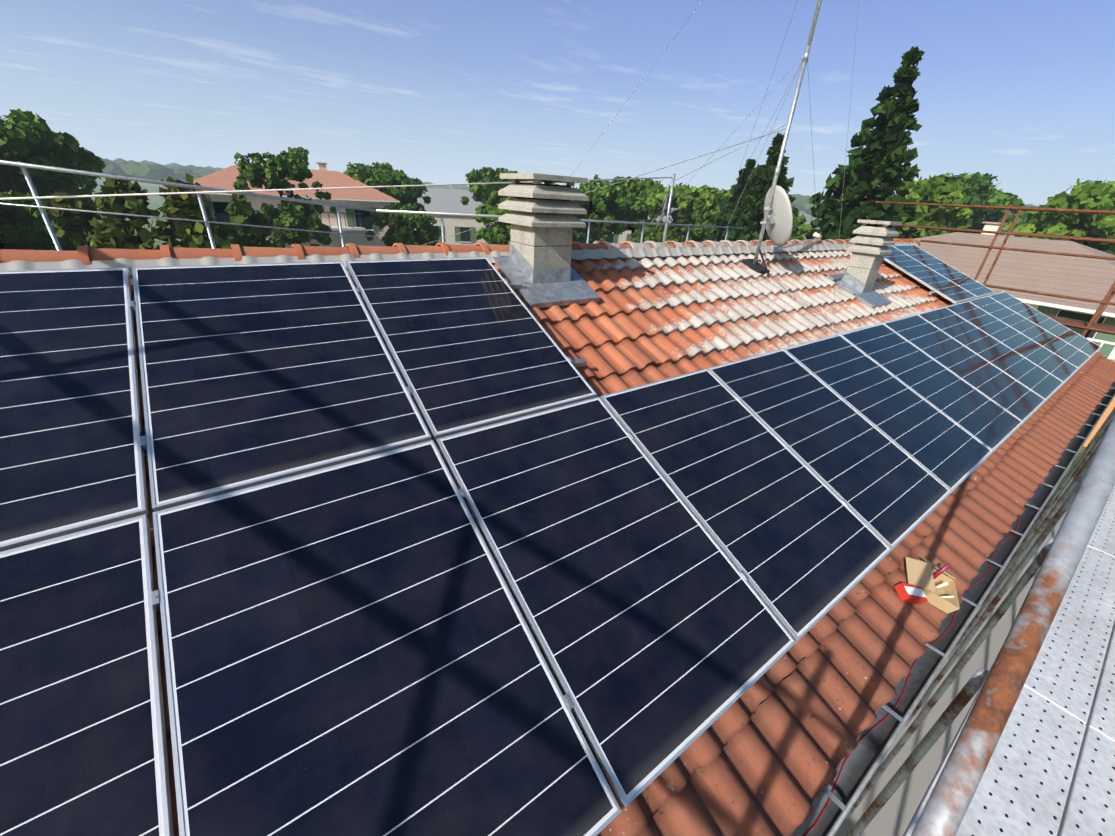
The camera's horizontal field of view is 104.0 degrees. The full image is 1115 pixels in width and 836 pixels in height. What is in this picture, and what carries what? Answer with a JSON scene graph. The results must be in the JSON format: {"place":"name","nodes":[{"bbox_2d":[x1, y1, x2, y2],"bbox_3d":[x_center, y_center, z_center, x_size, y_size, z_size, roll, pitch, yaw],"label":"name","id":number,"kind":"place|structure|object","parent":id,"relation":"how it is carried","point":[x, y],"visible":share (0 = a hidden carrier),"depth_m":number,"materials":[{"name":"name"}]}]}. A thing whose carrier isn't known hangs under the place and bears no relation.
{"place":"outdoors","nodes":[
{"label":"outdoors","id":0,"kind":"place"},
{"bbox_2d":[224,209,365,229],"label":"orange house balcony","id":1,"kind":"structure","parent":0,"point":[349,228],"depth_m":28.40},
{"bbox_2d":[0,0,1114,205],"label":"sky","id":2,"kind":"structure","parent":0,"point":[1021,93],"materials":[{"name":"blue"}]},
{"bbox_2d":[79,177,1087,491],"bbox_3d":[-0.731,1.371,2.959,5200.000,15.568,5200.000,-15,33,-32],"label":"terrain","id":3,"kind":"structure","parent":0,"point":[155,201],"depth_m":104.44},
{"bbox_2d":[0,189,83,249],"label":"dark tree","id":4,"kind":"object","parent":3,"relation":"on","point":[21,227],"visible":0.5,"depth_m":15.40,"materials":[{"name":"green plant"}]},
{"bbox_2d":[0,108,117,210],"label":"tree","id":5,"kind":"object","parent":3,"relation":"on","point":[27,136],"visible":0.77,"depth_m":20.00,"materials":[{"name":"green plant"}]},
{"bbox_2d":[44,190,104,250],"bbox_3d":[-16.272,-4.905,15.600,2.888,5.838,2.983,-15,33,-32],"label":"cypress bush","id":6,"kind":"object","parent":3,"relation":"on","point":[72,231],"visible":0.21,"depth_m":14.44,"materials":[{"name":"green plant"}]},
{"bbox_2d":[87,174,174,249],"bbox_3d":[-14.167,-4.832,15.279,2.835,6.538,2.871,-15,33,-32],"label":"tree","id":7,"kind":"object","parent":3,"relation":"on","point":[109,233],"visible":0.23,"depth_m":13.98,"materials":[{"name":"green plant"}]},
{"bbox_2d":[149,172,249,248],"bbox_3d":[-12.516,-4.963,15.708,2.936,6.838,3.144,-15,33,-32],"label":"tree","id":8,"kind":"object","parent":3,"relation":"on","point":[190,234],"visible":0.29,"depth_m":14.39,"materials":[{"name":"green plant"}]},
{"bbox_2d":[218,194,280,247],"bbox_3d":[-12.207,-5.717,17.815,2.726,6.320,2.415,2,27,-2],"label":"cypress bush","id":9,"kind":"object","parent":3,"relation":"on","point":[251,236],"visible":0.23,"depth_m":16.72,"materials":[{"name":"green plant"}]},
{"bbox_2d":[167,162,399,247],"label":"house","id":10,"kind":"structure","parent":3,"relation":"on","point":[371,198],"depth_m":28.81,"materials":[{"name":"paint"}]},
{"bbox_2d":[230,150,336,247],"bbox_3d":[-14.502,-10.303,24.090,4.906,7.791,4.568,1,27,-6],"label":"orange tree","id":11,"kind":"object","parent":3,"relation":"on","point":[278,169],"depth_m":22.40,"materials":[{"name":"green plant"}]},
{"bbox_2d":[100,157,469,189],"bbox_3d":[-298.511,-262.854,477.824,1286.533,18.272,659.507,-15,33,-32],"label":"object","id":12,"kind":"object","parent":3,"relation":"on","point":[145,169],"visible":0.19,"depth_m":232.77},
{"bbox_2d":[288,147,309,165],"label":"poplar tree","id":13,"kind":"object","parent":3,"relation":"on","point":[301,150],"visible":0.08,"depth_m":44.06,"materials":[{"name":"green plant"}]},
{"bbox_2d":[343,162,398,174],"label":"tree","id":14,"kind":"object","parent":3,"relation":"on","point":[379,166],"visible":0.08,"depth_m":45.04,"materials":[{"name":"green plant"}]},
{"bbox_2d":[344,167,430,230],"bbox_3d":[-13.157,-15.359,34.218,6.697,7.715,6.635,-15,33,-32],"label":"tree","id":15,"kind":"object","parent":3,"relation":"on","point":[403,195],"visible":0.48,"depth_m":32.04,"materials":[{"name":"green plant"}]},
{"bbox_2d":[364,201,441,246],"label":"round tree","id":16,"kind":"object","parent":3,"relation":"on","point":[408,224],"visible":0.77,"depth_m":26.58,"materials":[{"name":"green plant"}]},
{"bbox_2d":[460,167,524,229],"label":"tree","id":17,"kind":"object","parent":3,"relation":"on","point":[481,192],"visible":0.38,"depth_m":36.20,"materials":[{"name":"green plant"}]},
{"bbox_2d":[474,197,514,244],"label":"tree","id":18,"kind":"object","parent":3,"relation":"on","point":[501,232],"visible":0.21,"depth_m":24.56,"materials":[{"name":"green plant"}]},
{"bbox_2d":[475,183,558,241],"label":"tree","id":19,"kind":"object","parent":3,"relation":"on","point":[490,204],"visible":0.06,"depth_m":29.77,"materials":[{"name":"green plant"}]},
{"bbox_2d":[400,188,677,244],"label":"building","id":20,"kind":"structure","parent":3,"relation":"on","point":[445,200],"depth_m":44.11,"materials":[{"name":"plaster"},{"name":"metal"},{"name":"glass"}]},
{"bbox_2d":[569,174,637,242],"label":"tree","id":21,"kind":"object","parent":3,"relation":"on","point":[602,203],"visible":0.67,"depth_m":32.06,"materials":[{"name":"green plant"}]},
{"bbox_2d":[605,176,670,242],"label":"tree","id":22,"kind":"object","parent":3,"relation":"on","point":[639,191],"visible":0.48,"depth_m":37.56,"materials":[{"name":"green plant"}]},
{"bbox_2d":[630,182,723,242],"bbox_3d":[9.399,-13.808,33.740,7.639,7.866,6.374,17,30,24],"label":"tree","id":23,"kind":"object","parent":3,"relation":"on","point":[693,205],"visible":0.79,"depth_m":31.73,"materials":[{"name":"green plant"}]},
{"bbox_2d":[702,159,756,241],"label":"spruce","id":24,"kind":"object","parent":3,"relation":"on","point":[740,185],"visible":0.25,"depth_m":24.78,"materials":[{"name":"green plant"}]},
{"bbox_2d":[693,205,804,240],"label":"tree","id":25,"kind":"object","parent":3,"relation":"on","point":[710,215],"visible":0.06,"depth_m":27.38,"materials":[{"name":"green plant"}]},
{"bbox_2d":[722,132,793,241],"bbox_3d":[9.749,-8.296,21.447,5.596,9.714,5.202,7,27,7],"label":"conifer tree","id":26,"kind":"object","parent":3,"relation":"on","point":[748,216],"visible":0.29,"depth_m":20.09,"materials":[{"name":"green plant"}]},
{"bbox_2d":[716,189,811,240],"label":"tree","id":27,"kind":"object","parent":3,"relation":"on","point":[801,219],"visible":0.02,"depth_m":34.36,"materials":[{"name":"green plant"}]},
{"bbox_2d":[805,46,924,272],"bbox_3d":[12.134,-7.668,18.008,6.461,11.884,6.810,-15,33,-32],"label":"conifer tree","id":28,"kind":"object","parent":3,"relation":"on","point":[882,157],"visible":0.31,"depth_m":16.15,"materials":[{"name":"green plant"}]},
{"bbox_2d":[892,172,972,238],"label":"tree","id":29,"kind":"object","parent":3,"relation":"on","point":[942,189],"visible":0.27,"depth_m":22.70,"materials":[{"name":"green plant"}]},
{"bbox_2d":[834,489,1069,835],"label":"wall","id":30,"kind":"structure","parent":3,"relation":"on","point":[894,815],"depth_m":5.91,"materials":[{"name":"grey"}]},
{"bbox_2d":[0,160,742,249],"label":"guardrail","id":31,"kind":"object","parent":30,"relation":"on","point":[25,166],"visible":0.5,"depth_m":6.31,"materials":[{"name":"metal"}]},
{"bbox_2d":[553,265,1089,768],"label":"house","id":32,"kind":"structure","parent":30,"relation":"on","point":[801,659],"depth_m":2.62,"materials":[{"name":"beige"}]},
{"bbox_2d":[130,249,1114,835],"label":"roof tiles","id":33,"kind":"object","parent":32,"relation":"on","point":[746,763],"visible":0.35,"depth_m":3.25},
{"bbox_2d":[0,267,148,551],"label":"solar panel","id":34,"kind":"object","parent":33,"relation":"on","point":[72,455],"visible":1,"depth_m":1.89,"materials":[{"name":"blue glass"}]},
{"bbox_2d":[0,514,173,835],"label":"solar panel","id":35,"kind":"object","parent":33,"relation":"on","point":[83,746],"visible":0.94,"depth_m":1.32,"materials":[{"name":"blue glass"}]},
{"bbox_2d":[152,440,621,835],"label":"solar panel","id":36,"kind":"object","parent":33,"relation":"on","point":[351,648],"visible":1,"depth_m":1.55,"materials":[{"name":"blue glass"}]},
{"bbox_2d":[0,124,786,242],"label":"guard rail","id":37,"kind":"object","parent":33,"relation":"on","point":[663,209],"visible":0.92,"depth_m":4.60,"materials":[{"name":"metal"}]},
{"bbox_2d":[0,242,918,274],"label":"ridge mortar","id":38,"kind":"object","parent":33,"relation":"on","point":[129,264],"visible":0.52,"depth_m":3.44,"materials":[{"name":"grey concrete"}]},
{"bbox_2d":[0,238,919,264],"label":"ridge caps","id":39,"kind":"object","parent":33,"relation":"on","point":[85,255],"visible":0.5,"depth_m":3.18,"materials":[{"name":"tile"}]},
{"bbox_2d":[345,257,596,439],"bbox_3d":[-0.639,-0.636,3.057,1.134,0.035,1.722,-15,56,-32],"label":"solar panel","id":40,"kind":"object","parent":33,"relation":"on","point":[470,343],"visible":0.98,"depth_m":2.94,"materials":[{"name":"blue glass"}]},
{"bbox_2d":[133,260,937,612],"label":"mounting rails","id":41,"kind":"object","parent":33,"relation":"on","point":[575,362],"visible":0.02,"depth_m":3.21,"materials":[{"name":"silver metal"}]},
{"bbox_2d":[132,261,430,511],"bbox_3d":[-1.578,-0.377,2.438,1.134,0.035,1.722,-15,56,-32],"label":"solar panel","id":42,"kind":"object","parent":41,"relation":"on","point":[255,374],"visible":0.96,"depth_m":2.30,"materials":[{"name":"blue glass"}]},
{"bbox_2d":[130,253,1079,708],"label":"panel clamps","id":43,"kind":"object","parent":41,"relation":"attached to","point":[156,593],"visible":0.71,"depth_m":2.14,"materials":[{"name":"silver metal"}]},
{"bbox_2d":[708,349,951,548],"bbox_3d":[2.130,0.092,3.466,1.134,0.035,1.722,-15,56,-32],"label":"solar panel","id":44,"kind":"object","parent":41,"relation":"on","point":[890,493],"visible":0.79,"depth_m":3.36,"materials":[{"name":"blue glass"}]},
{"bbox_2d":[783,334,992,490],"bbox_3d":[3.068,-0.168,4.085,1.134,0.035,1.722,-15,56,-32],"label":"solar panel","id":45,"kind":"object","parent":41,"relation":"on","point":[946,451],"visible":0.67,"depth_m":4.00,"materials":[{"name":"blue glass"}]},
{"bbox_2d":[839,323,1022,451],"bbox_3d":[4.007,-0.427,4.704,1.134,0.035,1.722,-15,56,-32],"label":"solar panel","id":46,"kind":"object","parent":41,"relation":"on","point":[990,424],"visible":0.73,"depth_m":4.63,"materials":[{"name":"blue glass"}]},
{"bbox_2d":[883,314,1046,422],"bbox_3d":[4.945,-0.686,5.323,1.134,0.035,1.722,-15,56,-32],"label":"solar panel","id":47,"kind":"object","parent":41,"relation":"on","point":[1012,396],"visible":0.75,"depth_m":5.25,"materials":[{"name":"blue glass"}]},
{"bbox_2d":[917,307,1063,399],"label":"solar panel","id":48,"kind":"object","parent":41,"relation":"on","point":[1036,379],"visible":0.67,"depth_m":5.88,"materials":[{"name":"blue glass"}]},
{"bbox_2d":[988,291,1101,356],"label":"solar panel","id":49,"kind":"object","parent":41,"relation":"on","point":[1058,329],"visible":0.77,"depth_m":7.75,"materials":[{"name":"blue glass"}]},
{"bbox_2d":[493,173,599,307],"bbox_3d":[-0.128,-1.513,3.933,0.752,1.186,0.825,-15,33,-32],"label":"chimney","id":50,"kind":"object","parent":33,"relation":"on","point":[536,262],"visible":0.98,"depth_m":3.76,"materials":[{"name":"concrete"}]},
{"bbox_2d":[436,397,795,806],"bbox_3d":[0.252,0.610,2.227,1.134,0.035,1.722,-15,56,-32],"label":"solar panel","id":51,"kind":"object","parent":33,"relation":"on","point":[664,637],"visible":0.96,"depth_m":2.08,"materials":[{"name":"blue glass"}]},
{"bbox_2d":[600,369,891,640],"bbox_3d":[1.191,0.351,2.846,1.134,0.035,1.722,-15,56,-32],"label":"solar panel","id":52,"kind":"object","parent":33,"relation":"on","point":[803,546],"visible":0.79,"depth_m":2.73,"materials":[{"name":"blue glass"}]},
{"bbox_2d":[741,0,821,275],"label":"antenna mast","id":53,"kind":"object","parent":33,"relation":"on","point":[755,265],"visible":0.94,"depth_m":5.19,"materials":[{"name":"metal"}]},
{"bbox_2d":[424,1,858,332],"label":"guy wires","id":54,"kind":"object","parent":53,"relation":"attached to","point":[741,164],"visible":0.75,"depth_m":5.32,"materials":[{"name":"grey"}]},
{"bbox_2d":[760,207,821,248],"bbox_3d":[3.026,-2.434,5.630,0.885,0.482,0.102,0,27,-7],"label":"dish mount arm","id":55,"kind":"object","parent":53,"relation":"attached to","point":[771,220],"visible":0.85,"depth_m":5.56},
{"bbox_2d":[764,185,792,246],"bbox_3d":[2.773,-2.550,5.535,0.067,0.746,0.647,-18,28,2],"label":"satellite dish","id":56,"kind":"object","parent":55,"relation":"attached to","point":[779,231],"visible":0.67,"depth_m":5.41,"materials":[{"name":"metal"}]},
{"bbox_2d":[827,219,902,307],"bbox_3d":[4.414,-2.118,6.225,0.652,1.278,0.725,-15,33,-32],"label":"chimney","id":57,"kind":"object","parent":33,"relation":"on","point":[869,251],"visible":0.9,"depth_m":6.09,"materials":[{"name":"concrete"}]},
{"bbox_2d":[894,556,959,613],"bbox_3d":[2.267,0.994,2.676,0.342,0.270,0.448,17,30,24],"label":"cardboard box with tools","id":58,"kind":"object","parent":33,"relation":"on","point":[929,583],"visible":1,"depth_m":2.63,"materials":[{"name":"beige cardboard"}]},
{"bbox_2d":[883,245,976,303],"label":"solar panel","id":59,"kind":"object","parent":33,"relation":"on","point":[946,288],"visible":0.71,"depth_m":7.60,"materials":[{"name":"blue glass"}]},
{"bbox_2d":[892,245,995,297],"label":"solar panel","id":60,"kind":"object","parent":33,"relation":"on","point":[959,278],"visible":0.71,"depth_m":8.30,"materials":[{"name":"blue glass"}]},
{"bbox_2d":[945,301,1078,382],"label":"solar panel","id":61,"kind":"object","parent":33,"relation":"on","point":[1050,362],"visible":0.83,"depth_m":6.50,"materials":[{"name":"blue glass"}]},
{"bbox_2d":[968,296,1090,368],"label":"solar panel","id":62,"kind":"object","parent":33,"relation":"on","point":[1066,351],"visible":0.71,"depth_m":7.13,"materials":[{"name":"blue glass"}]},
{"bbox_2d":[822,387,1114,835],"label":"gutter brackets","id":63,"kind":"object","parent":32,"relation":"on","point":[846,809],"visible":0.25,"depth_m":2.39,"materials":[{"name":"metal"}]},
{"bbox_2d":[803,515,1019,835],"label":"red cable","id":64,"kind":"object","parent":63,"relation":"on","point":[825,806],"visible":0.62,"depth_m":2.26,"materials":[{"name":"red plastic"}]},
{"bbox_2d":[790,382,1114,835],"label":"gutter","id":65,"kind":"object","parent":63,"relation":"on","point":[861,759],"visible":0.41,"depth_m":2.44,"materials":[{"name":"metal"}]},
{"bbox_2d":[845,407,1114,835],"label":"board","id":66,"kind":"object","parent":30,"relation":"on","point":[974,683],"visible":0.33,"depth_m":4.38,"materials":[{"name":"grey metal"}]},
{"bbox_2d":[903,485,1114,835],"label":"scaffold deck","id":67,"kind":"structure","parent":66,"relation":"on","point":[1050,770],"depth_m":1.92,"materials":[{"name":"silver metal"}]},
{"bbox_2d":[911,414,1114,835],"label":"pipe","id":68,"kind":"object","parent":66,"relation":"attached to","point":[944,811],"visible":1,"depth_m":0.90,"materials":[{"name":"silver metal"}]},
{"bbox_2d":[892,172,1027,234],"bbox_3d":[34.471,-16.073,38.718,10.072,10.118,8.764,15,29,22],"label":"tree","id":69,"kind":"object","parent":3,"relation":"on","point":[981,189],"visible":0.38,"depth_m":35.09,"materials":[{"name":"green plant"}]},
{"bbox_2d":[913,221,1114,446],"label":"neighbour house","id":70,"kind":"structure","parent":3,"relation":"on","point":[1085,278],"depth_m":15.42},
{"bbox_2d":[1087,338,1114,358],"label":"neighbour balcony","id":71,"kind":"structure","parent":70,"relation":"attached to","point":[1103,342],"depth_m":12.94,"materials":[{"name":"white paint"}]},
{"bbox_2d":[1000,178,1114,254],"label":"tree","id":72,"kind":"object","parent":3,"relation":"on","point":[1090,195],"visible":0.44,"depth_m":23.35,"materials":[{"name":"green plant"}]},
{"bbox_2d":[714,190,1046,230],"bbox_3d":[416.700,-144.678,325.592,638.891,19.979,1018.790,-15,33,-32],"label":"forest hills","id":73,"kind":"structure","parent":0,"point":[801,203],"depth_m":244.99,"materials":[{"name":"green plant"}]},
{"bbox_2d":[875,201,1114,338],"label":"scaffold railing","id":74,"kind":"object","parent":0,"point":[1092,324],"depth_m":8.68,"materials":[{"name":"brown metal"}]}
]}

